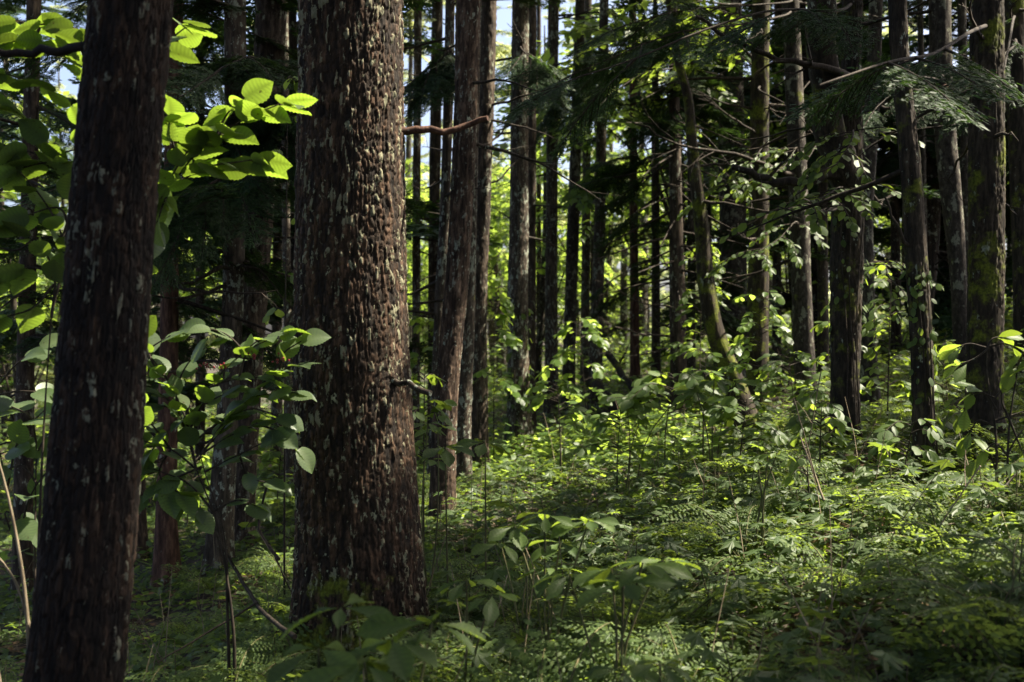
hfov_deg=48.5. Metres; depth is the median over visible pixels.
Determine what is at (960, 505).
maple seedling
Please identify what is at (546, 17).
larch tree
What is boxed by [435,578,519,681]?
whorled plant
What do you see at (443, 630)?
maple seedling
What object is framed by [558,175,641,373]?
broadleaf tree
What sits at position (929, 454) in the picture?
leafy sapling
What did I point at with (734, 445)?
fern
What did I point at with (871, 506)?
maple seedling
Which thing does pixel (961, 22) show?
broadleaf tree
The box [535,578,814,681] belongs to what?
fern
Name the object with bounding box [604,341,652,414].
fallen log
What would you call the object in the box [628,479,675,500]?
maple seedling
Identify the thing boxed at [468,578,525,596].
maple seedling
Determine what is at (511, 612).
fern
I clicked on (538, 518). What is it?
maple seedling
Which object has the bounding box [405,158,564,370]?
broadleaf tree
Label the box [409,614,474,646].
maple seedling
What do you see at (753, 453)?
maple seedling
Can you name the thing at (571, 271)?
conifer tree
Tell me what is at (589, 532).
maple seedling
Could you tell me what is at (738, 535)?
maple seedling
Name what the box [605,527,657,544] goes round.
maple seedling
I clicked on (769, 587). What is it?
maple seedling
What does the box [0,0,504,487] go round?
fir tree
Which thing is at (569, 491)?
maple seedling
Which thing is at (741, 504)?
maple seedling
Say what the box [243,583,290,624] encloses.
fern
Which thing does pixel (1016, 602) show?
maple seedling
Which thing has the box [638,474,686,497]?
maple seedling
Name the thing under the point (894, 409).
fern
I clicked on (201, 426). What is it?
fir tree
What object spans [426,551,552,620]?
fern
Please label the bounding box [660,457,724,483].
maple seedling
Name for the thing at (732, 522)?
maple seedling
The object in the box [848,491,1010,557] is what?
fern
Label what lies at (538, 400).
leafy sapling
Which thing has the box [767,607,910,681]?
maple seedling
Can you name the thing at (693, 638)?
maple seedling
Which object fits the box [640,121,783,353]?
broadleaf tree
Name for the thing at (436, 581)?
fern
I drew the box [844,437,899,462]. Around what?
maple seedling
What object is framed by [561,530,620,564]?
maple seedling
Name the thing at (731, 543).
maple seedling
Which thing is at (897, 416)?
maple seedling
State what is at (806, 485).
maple seedling
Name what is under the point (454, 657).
maple seedling
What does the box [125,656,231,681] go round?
fern
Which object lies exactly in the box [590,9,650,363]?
larch tree
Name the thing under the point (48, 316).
broadleaf tree
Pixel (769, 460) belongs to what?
maple seedling
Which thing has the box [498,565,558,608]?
maple seedling
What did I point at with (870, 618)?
undergrowth
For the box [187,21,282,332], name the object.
larch tree
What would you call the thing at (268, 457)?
leafy sapling
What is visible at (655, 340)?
conifer tree
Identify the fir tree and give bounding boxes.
[0,0,154,463]
[0,0,220,598]
[0,0,297,588]
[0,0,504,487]
[0,10,73,389]
[65,0,430,573]
[68,50,294,484]
[560,0,828,417]
[628,0,941,366]
[697,0,1009,349]
[700,0,951,325]
[745,0,1012,346]
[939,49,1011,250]
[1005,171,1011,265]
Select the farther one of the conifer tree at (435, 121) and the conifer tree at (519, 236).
the conifer tree at (435, 121)
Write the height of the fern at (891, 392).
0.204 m
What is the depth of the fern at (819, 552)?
4.29 m
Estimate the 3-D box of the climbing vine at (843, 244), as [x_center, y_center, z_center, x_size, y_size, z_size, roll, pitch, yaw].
[2.280,-0.417,7.648,0.285,2.301,0.135,0,0,0]
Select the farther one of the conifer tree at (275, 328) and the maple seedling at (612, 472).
the conifer tree at (275, 328)
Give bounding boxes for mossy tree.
[500,0,965,454]
[557,0,812,412]
[666,0,800,428]
[727,0,987,485]
[775,0,1023,457]
[864,0,1023,386]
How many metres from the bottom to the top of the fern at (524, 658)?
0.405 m
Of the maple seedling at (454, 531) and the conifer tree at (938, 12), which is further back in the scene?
the conifer tree at (938, 12)
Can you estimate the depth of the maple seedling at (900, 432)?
7.37 m
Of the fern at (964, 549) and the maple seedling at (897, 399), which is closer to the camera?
the fern at (964, 549)
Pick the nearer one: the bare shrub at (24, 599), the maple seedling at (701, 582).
the bare shrub at (24, 599)
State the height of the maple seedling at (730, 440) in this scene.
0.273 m
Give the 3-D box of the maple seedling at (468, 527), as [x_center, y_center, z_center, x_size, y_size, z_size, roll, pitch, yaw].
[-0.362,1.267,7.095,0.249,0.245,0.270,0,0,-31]
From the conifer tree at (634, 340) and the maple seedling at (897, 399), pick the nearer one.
the maple seedling at (897, 399)
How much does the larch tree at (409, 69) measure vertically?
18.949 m
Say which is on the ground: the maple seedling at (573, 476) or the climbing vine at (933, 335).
the maple seedling at (573, 476)
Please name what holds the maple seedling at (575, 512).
on the ground
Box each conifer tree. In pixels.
[0,0,173,681]
[40,0,292,565]
[160,0,433,546]
[265,11,297,460]
[265,12,293,483]
[281,0,488,668]
[402,0,502,448]
[403,0,565,479]
[405,1,572,475]
[407,0,498,492]
[414,0,575,457]
[425,0,500,442]
[427,0,619,531]
[453,0,575,431]
[491,0,582,380]
[491,0,617,420]
[536,0,654,410]
[537,0,631,413]
[564,0,650,393]
[567,0,713,382]
[576,0,807,406]
[584,4,700,381]
[701,0,940,382]
[715,0,901,367]
[787,1,1009,354]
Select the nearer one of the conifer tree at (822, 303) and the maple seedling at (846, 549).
the maple seedling at (846, 549)
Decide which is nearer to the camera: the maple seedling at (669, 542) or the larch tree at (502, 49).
the maple seedling at (669, 542)
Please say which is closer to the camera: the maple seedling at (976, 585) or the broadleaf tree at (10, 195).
the maple seedling at (976, 585)
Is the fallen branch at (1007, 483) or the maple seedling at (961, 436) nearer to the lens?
the fallen branch at (1007, 483)
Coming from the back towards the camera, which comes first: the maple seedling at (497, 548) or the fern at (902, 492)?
the maple seedling at (497, 548)
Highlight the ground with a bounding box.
[0,327,1023,681]
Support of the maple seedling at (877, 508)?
on the ground
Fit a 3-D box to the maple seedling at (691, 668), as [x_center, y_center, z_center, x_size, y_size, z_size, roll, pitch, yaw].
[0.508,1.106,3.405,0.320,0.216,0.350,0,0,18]
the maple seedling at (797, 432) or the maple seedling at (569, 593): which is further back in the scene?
the maple seedling at (797, 432)
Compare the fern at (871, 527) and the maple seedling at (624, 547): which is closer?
the fern at (871, 527)
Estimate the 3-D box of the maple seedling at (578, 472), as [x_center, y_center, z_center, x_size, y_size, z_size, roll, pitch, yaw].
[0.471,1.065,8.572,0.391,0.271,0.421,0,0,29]
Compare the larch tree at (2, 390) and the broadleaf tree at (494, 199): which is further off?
the larch tree at (2, 390)
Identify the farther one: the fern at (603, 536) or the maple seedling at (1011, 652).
the fern at (603, 536)
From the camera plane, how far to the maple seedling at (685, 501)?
6.23 m
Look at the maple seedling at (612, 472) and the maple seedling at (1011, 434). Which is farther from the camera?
the maple seedling at (612, 472)
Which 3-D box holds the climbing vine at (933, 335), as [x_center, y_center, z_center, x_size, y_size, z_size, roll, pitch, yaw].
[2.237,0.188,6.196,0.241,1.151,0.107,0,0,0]
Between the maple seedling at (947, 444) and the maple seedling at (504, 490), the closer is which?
the maple seedling at (947, 444)
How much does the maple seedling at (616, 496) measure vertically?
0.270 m
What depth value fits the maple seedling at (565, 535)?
6.24 m
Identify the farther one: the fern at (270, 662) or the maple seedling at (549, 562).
the maple seedling at (549, 562)
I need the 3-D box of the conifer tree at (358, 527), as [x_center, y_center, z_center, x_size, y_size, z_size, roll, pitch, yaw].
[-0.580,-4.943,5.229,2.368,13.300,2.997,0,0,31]
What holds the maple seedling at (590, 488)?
on the ground
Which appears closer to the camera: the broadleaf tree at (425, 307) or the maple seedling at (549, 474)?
the maple seedling at (549, 474)
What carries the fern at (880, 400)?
on the ground
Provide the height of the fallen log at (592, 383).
0.571 m
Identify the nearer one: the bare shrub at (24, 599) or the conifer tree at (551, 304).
the bare shrub at (24, 599)
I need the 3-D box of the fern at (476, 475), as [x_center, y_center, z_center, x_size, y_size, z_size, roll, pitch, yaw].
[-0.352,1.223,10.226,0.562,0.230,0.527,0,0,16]
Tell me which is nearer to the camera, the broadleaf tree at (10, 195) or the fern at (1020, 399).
the fern at (1020, 399)
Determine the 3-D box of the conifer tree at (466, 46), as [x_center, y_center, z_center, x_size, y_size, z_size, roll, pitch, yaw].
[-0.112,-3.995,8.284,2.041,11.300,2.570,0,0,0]
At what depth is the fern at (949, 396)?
9.23 m
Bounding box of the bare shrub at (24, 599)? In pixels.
[0,464,29,681]
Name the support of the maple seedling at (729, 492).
on the ground
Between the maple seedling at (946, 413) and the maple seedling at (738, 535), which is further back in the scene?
the maple seedling at (946, 413)
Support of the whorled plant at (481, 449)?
on the ground
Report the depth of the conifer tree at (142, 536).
9.55 m
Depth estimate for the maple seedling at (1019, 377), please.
8.08 m
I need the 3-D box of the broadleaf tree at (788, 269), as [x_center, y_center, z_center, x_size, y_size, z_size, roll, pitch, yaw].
[5.549,-4.018,24.242,4.701,9.472,6.642,0,0,29]
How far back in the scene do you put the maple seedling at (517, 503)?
7.86 m
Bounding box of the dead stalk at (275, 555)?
[243,486,290,591]
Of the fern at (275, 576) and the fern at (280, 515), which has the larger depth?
the fern at (280, 515)
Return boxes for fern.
[0,631,19,639]
[0,659,24,681]
[6,635,25,643]
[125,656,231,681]
[128,622,154,651]
[147,516,154,531]
[161,559,264,597]
[163,635,323,681]
[175,644,325,681]
[175,669,253,681]
[197,653,451,681]
[203,610,418,680]
[229,619,283,665]
[233,542,293,578]
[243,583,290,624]
[250,570,292,597]
[255,486,276,501]
[255,500,294,528]
[267,491,295,516]
[279,639,488,681]
[343,613,549,681]
[395,663,618,681]
[417,471,486,497]
[418,495,457,511]
[420,507,464,531]
[424,547,535,600]
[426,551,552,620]
[427,574,456,602]
[428,580,508,642]
[435,620,611,680]
[451,617,662,681]
[457,572,592,629]
[472,468,497,484]
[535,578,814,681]
[546,529,624,555]
[546,570,731,632]
[550,551,694,603]
[562,472,615,488]
[606,554,767,633]
[608,640,871,681]
[614,519,683,545]
[623,621,776,681]
[649,494,846,576]
[677,484,780,518]
[699,450,787,487]
[716,449,779,470]
[720,438,770,453]
[736,446,883,513]
[738,523,933,600]
[752,406,797,430]
[764,446,849,476]
[800,642,994,681]
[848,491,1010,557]
[848,534,1023,667]
[855,499,1023,582]
[864,473,1018,531]
[866,484,1023,554]
[868,398,908,409]
[868,401,941,429]
[878,572,1023,681]
[880,384,908,402]
[901,363,953,377]
[906,382,964,401]
[908,512,1023,583]
[933,471,1017,508]
[954,386,1023,414]
[954,424,1023,456]
[955,467,1023,501]
[981,461,1023,521]
[994,676,1007,681]
[1004,390,1023,412]
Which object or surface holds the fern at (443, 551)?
on the ground
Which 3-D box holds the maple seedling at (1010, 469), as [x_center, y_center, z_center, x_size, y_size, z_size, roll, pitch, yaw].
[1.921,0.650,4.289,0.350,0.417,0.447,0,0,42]
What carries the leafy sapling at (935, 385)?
on the ground
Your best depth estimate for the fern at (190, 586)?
7.33 m
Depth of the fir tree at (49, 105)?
15.94 m
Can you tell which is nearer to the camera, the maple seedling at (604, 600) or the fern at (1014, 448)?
the maple seedling at (604, 600)
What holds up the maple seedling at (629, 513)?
on the ground
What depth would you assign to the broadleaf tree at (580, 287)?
38.61 m
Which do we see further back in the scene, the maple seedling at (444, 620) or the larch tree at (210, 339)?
the larch tree at (210, 339)
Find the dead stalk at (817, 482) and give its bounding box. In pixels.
[793,371,824,500]
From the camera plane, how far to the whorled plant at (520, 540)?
3.90 m
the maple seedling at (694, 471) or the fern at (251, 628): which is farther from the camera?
the maple seedling at (694, 471)
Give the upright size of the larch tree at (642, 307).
17.770 m
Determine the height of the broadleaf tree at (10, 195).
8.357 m
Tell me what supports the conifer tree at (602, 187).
on the ground
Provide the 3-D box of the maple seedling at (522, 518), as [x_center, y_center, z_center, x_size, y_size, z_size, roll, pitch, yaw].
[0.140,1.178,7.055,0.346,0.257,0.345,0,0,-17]
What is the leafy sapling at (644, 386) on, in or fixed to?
on the ground
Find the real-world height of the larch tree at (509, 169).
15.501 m
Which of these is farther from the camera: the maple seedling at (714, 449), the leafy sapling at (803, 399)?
the maple seedling at (714, 449)
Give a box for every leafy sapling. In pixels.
[177,451,211,531]
[257,424,294,526]
[262,75,297,613]
[409,316,433,435]
[411,371,456,543]
[473,296,529,464]
[525,364,593,470]
[548,317,623,423]
[573,404,665,491]
[598,370,744,474]
[665,242,731,429]
[674,348,723,467]
[705,387,790,468]
[716,290,802,434]
[750,351,829,447]
[779,388,858,478]
[781,448,822,527]
[787,305,881,428]
[854,418,956,487]
[859,263,910,418]
[933,340,964,411]
[938,330,1023,511]
[938,397,964,449]
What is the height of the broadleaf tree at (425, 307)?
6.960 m
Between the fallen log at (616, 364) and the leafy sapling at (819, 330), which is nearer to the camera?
the leafy sapling at (819, 330)
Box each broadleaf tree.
[0,59,61,419]
[0,78,222,408]
[0,155,73,374]
[0,193,62,409]
[0,232,46,365]
[0,262,55,443]
[161,161,272,452]
[182,253,221,380]
[270,231,427,320]
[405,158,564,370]
[406,219,427,347]
[407,154,566,327]
[408,266,494,329]
[422,25,648,393]
[440,160,665,349]
[487,223,580,361]
[490,96,718,356]
[490,230,580,350]
[493,0,817,367]
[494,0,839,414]
[502,120,668,351]
[503,196,629,356]
[538,1,749,366]
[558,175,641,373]
[562,71,787,330]
[564,246,668,363]
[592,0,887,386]
[606,215,717,359]
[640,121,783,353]
[644,42,792,338]
[712,209,788,292]
[777,0,943,412]
[828,216,900,277]
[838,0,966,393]
[873,149,908,326]
[876,0,966,252]
[957,0,1006,285]
[1005,182,1012,314]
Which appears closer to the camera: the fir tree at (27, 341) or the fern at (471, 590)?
the fern at (471, 590)
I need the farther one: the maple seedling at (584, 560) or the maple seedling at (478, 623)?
the maple seedling at (584, 560)
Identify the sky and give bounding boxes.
[0,0,1006,345]
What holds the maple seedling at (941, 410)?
on the ground
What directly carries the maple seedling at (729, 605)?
on the ground
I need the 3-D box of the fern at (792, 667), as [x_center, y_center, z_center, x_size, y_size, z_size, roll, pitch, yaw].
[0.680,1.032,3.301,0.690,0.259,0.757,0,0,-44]
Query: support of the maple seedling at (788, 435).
on the ground
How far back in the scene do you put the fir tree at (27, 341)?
8.94 m
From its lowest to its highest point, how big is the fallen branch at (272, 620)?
0.692 m
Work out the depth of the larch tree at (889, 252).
39.62 m
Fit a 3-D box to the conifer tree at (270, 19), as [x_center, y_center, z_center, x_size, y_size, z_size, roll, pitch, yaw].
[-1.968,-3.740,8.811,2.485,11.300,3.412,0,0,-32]
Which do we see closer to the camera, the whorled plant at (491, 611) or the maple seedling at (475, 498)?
the whorled plant at (491, 611)
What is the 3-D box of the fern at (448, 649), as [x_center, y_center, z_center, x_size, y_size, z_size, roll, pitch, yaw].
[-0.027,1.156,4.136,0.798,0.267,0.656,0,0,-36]
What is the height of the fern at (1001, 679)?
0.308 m
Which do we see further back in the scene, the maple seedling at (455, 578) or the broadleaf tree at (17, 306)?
the broadleaf tree at (17, 306)
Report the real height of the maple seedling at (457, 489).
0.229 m
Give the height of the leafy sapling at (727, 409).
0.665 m
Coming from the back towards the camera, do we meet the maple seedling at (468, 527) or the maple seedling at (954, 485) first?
the maple seedling at (468, 527)
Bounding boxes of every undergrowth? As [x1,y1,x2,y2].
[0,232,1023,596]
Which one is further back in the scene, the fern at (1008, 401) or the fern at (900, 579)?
the fern at (1008, 401)
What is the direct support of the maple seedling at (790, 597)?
on the ground
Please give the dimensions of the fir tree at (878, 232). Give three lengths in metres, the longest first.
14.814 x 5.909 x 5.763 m
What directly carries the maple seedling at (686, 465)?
on the ground
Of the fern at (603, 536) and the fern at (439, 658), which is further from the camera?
the fern at (603, 536)
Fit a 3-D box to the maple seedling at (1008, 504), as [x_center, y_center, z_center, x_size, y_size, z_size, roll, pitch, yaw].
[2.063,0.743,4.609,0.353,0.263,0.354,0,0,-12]
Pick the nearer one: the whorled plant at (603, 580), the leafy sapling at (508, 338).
the whorled plant at (603, 580)
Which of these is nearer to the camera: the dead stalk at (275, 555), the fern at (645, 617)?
the fern at (645, 617)
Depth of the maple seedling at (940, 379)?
8.68 m
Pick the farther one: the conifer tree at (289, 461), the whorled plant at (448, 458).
the conifer tree at (289, 461)
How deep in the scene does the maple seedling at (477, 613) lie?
5.17 m
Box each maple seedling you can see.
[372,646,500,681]
[389,612,453,638]
[397,615,438,650]
[400,617,453,671]
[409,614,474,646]
[418,637,468,673]
[425,500,473,525]
[425,519,454,530]
[425,521,463,547]
[425,528,473,549]
[427,593,486,620]
[428,599,500,655]
[428,619,489,643]
[429,592,513,620]
[431,574,477,603]
[433,486,482,528]
[435,565,523,620]
[436,562,513,592]
[437,523,474,545]
[437,596,510,615]
[438,609,498,627]
[443,564,501,582]
[447,620,512,644]
[456,485,472,493]
[457,486,479,507]
[465,488,513,509]
[468,527,506,554]
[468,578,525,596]
[472,594,536,619]
[474,531,531,558]
[475,485,500,498]
[481,500,548,556]
[482,476,524,496]
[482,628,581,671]
[485,652,553,681]
[488,477,527,489]
[490,504,532,529]
[491,489,548,510]
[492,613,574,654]
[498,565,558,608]
[499,598,541,620]
[507,514,556,526]
[510,458,555,494]
[512,631,604,679]
[516,497,576,537]
[522,494,562,507]
[522,536,564,568]
[525,580,610,622]
[537,528,575,555]
[541,598,633,628]
[543,471,595,490]
[543,477,575,498]
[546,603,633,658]
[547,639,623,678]
[550,463,600,486]
[550,556,602,572]
[550,565,621,601]
[555,491,602,531]
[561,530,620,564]
[566,481,620,504]
[568,507,642,567]
[573,505,616,519]
[575,536,631,566]
[579,517,646,567]
[581,539,661,572]
[582,509,608,529]
[583,510,636,527]
[584,612,659,660]
[591,591,628,627]
[593,537,686,574]
[598,462,652,511]
[599,484,668,510]
[605,524,668,551]
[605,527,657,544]
[608,459,640,480]
[608,635,702,678]
[627,530,721,563]
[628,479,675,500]
[634,532,712,557]
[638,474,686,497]
[638,563,726,580]
[639,612,756,662]
[640,426,680,466]
[640,488,699,517]
[641,469,688,486]
[643,578,724,609]
[645,666,713,681]
[647,448,708,497]
[651,422,696,454]
[653,516,714,531]
[656,621,782,681]
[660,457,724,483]
[661,557,759,613]
[664,585,752,638]
[670,575,761,647]
[674,459,714,475]
[678,493,742,515]
[678,520,759,545]
[679,500,729,515]
[685,462,737,497]
[688,457,752,495]
[689,440,739,451]
[692,528,751,574]
[699,578,754,607]
[705,572,793,624]
[712,428,760,478]
[713,495,760,510]
[714,518,788,538]
[715,530,803,570]
[718,469,785,521]
[723,425,754,449]
[724,434,760,449]
[725,444,779,499]
[729,516,781,561]
[735,438,789,470]
[739,437,781,467]
[739,488,829,522]
[743,542,816,563]
[745,433,812,453]
[748,428,795,443]
[754,567,862,633]
[756,484,831,529]
[756,486,830,535]
[760,458,817,488]
[760,565,839,596]
[760,626,857,681]
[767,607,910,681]
[770,489,849,527]
[780,444,825,468]
[785,656,859,681]
[787,409,827,445]
[793,430,836,446]
[798,427,860,454]
[800,507,862,534]
[805,499,906,570]
[814,567,888,605]
[829,495,900,535]
[840,531,914,569]
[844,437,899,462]
[847,442,923,489]
[854,409,893,437]
[854,482,942,518]
[855,491,904,531]
[859,550,975,595]
[869,411,911,436]
[873,420,910,446]
[877,471,947,494]
[878,396,911,412]
[884,387,911,415]
[889,444,920,462]
[891,413,911,432]
[894,456,954,477]
[911,432,975,453]
[917,475,965,500]
[923,662,999,681]
[925,459,1023,508]
[931,576,1023,680]
[936,382,958,416]
[936,393,964,416]
[936,407,958,419]
[937,377,962,403]
[938,437,981,454]
[941,572,997,602]
[942,482,1023,532]
[943,458,1023,511]
[944,473,1022,506]
[947,573,1023,611]
[950,559,1023,601]
[951,434,1005,447]
[951,496,1010,525]
[960,615,1023,669]
[966,534,1023,600]
[972,460,1023,546]
[973,507,1014,525]
[975,491,1023,517]
[981,431,1016,454]
[985,418,1023,446]
[985,502,1023,512]
[990,588,1023,613]
[996,412,1023,445]
[1003,430,1023,439]
[1004,356,1023,391]
[1005,373,1023,401]
[1005,404,1023,420]
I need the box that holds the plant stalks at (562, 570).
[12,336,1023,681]
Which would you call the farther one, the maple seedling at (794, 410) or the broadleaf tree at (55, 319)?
the broadleaf tree at (55, 319)
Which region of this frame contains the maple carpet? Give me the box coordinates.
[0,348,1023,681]
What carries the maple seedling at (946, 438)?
on the ground
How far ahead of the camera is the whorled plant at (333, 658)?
2.61 m
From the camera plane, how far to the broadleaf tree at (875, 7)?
9.84 m
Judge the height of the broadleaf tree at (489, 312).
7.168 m
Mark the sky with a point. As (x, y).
(504, 15)
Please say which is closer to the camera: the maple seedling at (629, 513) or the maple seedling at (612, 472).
the maple seedling at (629, 513)
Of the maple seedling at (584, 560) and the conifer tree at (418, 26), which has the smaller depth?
the maple seedling at (584, 560)
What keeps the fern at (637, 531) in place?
on the ground
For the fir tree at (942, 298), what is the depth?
17.59 m
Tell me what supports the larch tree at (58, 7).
on the ground
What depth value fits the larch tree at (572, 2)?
40.35 m
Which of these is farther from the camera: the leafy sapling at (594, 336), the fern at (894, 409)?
the leafy sapling at (594, 336)
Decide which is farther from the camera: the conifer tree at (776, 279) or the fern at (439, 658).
the conifer tree at (776, 279)
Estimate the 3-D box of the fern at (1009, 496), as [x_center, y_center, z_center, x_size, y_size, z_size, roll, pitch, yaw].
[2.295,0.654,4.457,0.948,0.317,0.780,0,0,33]
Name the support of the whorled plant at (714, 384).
on the ground
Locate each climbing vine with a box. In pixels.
[502,307,534,448]
[828,108,871,446]
[900,270,942,478]
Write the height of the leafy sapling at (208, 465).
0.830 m
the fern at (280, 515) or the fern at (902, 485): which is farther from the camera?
the fern at (280, 515)
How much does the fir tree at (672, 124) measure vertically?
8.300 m
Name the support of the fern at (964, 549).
on the ground
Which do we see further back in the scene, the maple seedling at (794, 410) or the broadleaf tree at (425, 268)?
the broadleaf tree at (425, 268)
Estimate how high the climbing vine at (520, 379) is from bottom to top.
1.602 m
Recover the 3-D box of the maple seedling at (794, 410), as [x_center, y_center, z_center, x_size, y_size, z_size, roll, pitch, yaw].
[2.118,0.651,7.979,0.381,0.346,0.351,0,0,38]
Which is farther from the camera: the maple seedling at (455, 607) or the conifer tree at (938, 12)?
the conifer tree at (938, 12)
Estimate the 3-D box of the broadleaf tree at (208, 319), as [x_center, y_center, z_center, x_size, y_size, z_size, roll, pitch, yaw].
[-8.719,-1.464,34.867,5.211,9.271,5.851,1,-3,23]
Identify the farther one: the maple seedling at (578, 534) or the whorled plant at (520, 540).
the maple seedling at (578, 534)
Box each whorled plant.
[267,593,392,681]
[297,612,487,681]
[414,422,456,605]
[421,444,474,620]
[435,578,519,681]
[455,438,510,596]
[471,523,551,649]
[488,512,619,681]
[531,556,700,681]
[584,649,692,681]
[601,386,707,489]
[672,379,758,483]
[739,452,795,573]
[981,508,1023,578]
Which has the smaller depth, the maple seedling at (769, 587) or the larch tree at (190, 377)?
the maple seedling at (769, 587)
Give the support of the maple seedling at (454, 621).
on the ground
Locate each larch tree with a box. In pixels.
[0,8,59,441]
[37,61,76,377]
[50,5,84,232]
[148,290,219,437]
[179,91,215,407]
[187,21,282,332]
[403,13,453,372]
[403,22,442,401]
[406,0,566,396]
[409,5,561,385]
[412,35,493,282]
[493,44,563,297]
[541,0,639,322]
[541,6,581,343]
[560,5,710,362]
[561,0,664,368]
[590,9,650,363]
[751,7,782,321]
[863,11,926,328]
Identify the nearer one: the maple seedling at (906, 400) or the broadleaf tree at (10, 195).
the maple seedling at (906, 400)
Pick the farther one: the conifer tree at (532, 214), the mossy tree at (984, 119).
the conifer tree at (532, 214)
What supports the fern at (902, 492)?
on the ground
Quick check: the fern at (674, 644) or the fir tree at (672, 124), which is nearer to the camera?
the fern at (674, 644)
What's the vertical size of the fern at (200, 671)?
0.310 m
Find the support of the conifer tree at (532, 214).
on the ground
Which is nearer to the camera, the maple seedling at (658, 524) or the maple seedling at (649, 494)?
the maple seedling at (658, 524)
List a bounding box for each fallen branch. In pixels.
[157,480,296,662]
[871,466,1023,537]
[935,450,980,559]
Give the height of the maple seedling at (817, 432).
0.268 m
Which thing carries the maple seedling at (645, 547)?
on the ground
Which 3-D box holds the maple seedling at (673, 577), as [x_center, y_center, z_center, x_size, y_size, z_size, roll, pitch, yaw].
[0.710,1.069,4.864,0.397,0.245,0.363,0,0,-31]
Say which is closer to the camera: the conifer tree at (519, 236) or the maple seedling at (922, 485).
the maple seedling at (922, 485)
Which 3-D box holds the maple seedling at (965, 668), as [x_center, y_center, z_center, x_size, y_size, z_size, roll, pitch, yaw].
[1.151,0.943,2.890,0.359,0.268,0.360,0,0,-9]
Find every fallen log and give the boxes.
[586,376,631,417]
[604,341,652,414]
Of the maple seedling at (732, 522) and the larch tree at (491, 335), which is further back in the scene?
the larch tree at (491, 335)
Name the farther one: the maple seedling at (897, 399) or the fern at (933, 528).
the maple seedling at (897, 399)
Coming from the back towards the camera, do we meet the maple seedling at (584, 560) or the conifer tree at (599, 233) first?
the conifer tree at (599, 233)
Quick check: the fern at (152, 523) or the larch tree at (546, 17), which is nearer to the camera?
the fern at (152, 523)
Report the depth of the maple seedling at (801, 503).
5.47 m
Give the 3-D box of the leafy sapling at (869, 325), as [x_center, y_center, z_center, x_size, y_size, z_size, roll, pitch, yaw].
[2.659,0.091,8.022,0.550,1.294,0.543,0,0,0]
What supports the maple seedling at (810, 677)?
on the ground
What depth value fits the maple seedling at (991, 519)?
4.55 m
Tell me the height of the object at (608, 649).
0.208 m
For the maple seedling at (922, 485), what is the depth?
5.33 m
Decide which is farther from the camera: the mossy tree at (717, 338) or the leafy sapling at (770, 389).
the mossy tree at (717, 338)
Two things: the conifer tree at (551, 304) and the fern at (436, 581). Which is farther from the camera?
the conifer tree at (551, 304)
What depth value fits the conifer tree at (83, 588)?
3.05 m
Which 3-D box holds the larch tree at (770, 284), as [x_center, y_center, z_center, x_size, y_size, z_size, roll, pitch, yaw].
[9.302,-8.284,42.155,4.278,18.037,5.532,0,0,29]
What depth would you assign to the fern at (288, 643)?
4.67 m
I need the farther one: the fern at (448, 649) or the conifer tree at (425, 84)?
the conifer tree at (425, 84)
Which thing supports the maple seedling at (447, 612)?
on the ground
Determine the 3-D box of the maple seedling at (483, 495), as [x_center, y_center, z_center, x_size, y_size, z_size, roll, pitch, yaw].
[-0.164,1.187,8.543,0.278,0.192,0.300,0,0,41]
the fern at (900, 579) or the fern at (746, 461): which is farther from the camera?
the fern at (746, 461)
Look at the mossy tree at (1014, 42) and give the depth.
9.33 m
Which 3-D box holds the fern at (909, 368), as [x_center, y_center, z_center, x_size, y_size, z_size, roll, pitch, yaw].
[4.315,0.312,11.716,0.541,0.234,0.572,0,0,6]
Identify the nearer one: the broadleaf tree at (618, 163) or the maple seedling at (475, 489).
the maple seedling at (475, 489)
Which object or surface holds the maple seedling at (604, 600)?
on the ground
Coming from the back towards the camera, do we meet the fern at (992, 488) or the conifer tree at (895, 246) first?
the conifer tree at (895, 246)
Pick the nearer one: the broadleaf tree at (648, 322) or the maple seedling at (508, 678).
the maple seedling at (508, 678)
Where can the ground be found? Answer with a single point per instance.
(466, 525)
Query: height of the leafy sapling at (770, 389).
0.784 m
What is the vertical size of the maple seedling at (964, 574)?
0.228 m
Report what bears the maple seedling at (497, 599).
on the ground
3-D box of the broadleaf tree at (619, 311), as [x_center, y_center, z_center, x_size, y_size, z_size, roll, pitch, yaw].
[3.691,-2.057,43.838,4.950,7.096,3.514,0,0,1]
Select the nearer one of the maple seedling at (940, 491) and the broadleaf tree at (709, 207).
the maple seedling at (940, 491)
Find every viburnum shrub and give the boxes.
[0,12,317,569]
[0,333,57,588]
[138,318,331,681]
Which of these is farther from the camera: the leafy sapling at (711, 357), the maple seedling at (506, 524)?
the leafy sapling at (711, 357)
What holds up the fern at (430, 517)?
on the ground
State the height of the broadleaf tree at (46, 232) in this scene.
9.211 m
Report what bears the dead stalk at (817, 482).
on the ground
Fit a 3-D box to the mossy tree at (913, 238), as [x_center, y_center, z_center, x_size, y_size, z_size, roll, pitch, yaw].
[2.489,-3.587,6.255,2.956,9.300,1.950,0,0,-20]
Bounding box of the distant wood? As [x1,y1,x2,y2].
[5,151,1007,410]
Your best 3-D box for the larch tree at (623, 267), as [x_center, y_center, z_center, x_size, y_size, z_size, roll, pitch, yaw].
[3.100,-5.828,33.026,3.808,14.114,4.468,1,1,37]
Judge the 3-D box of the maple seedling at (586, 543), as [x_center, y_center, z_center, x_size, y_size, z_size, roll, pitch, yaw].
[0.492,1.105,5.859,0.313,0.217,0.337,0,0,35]

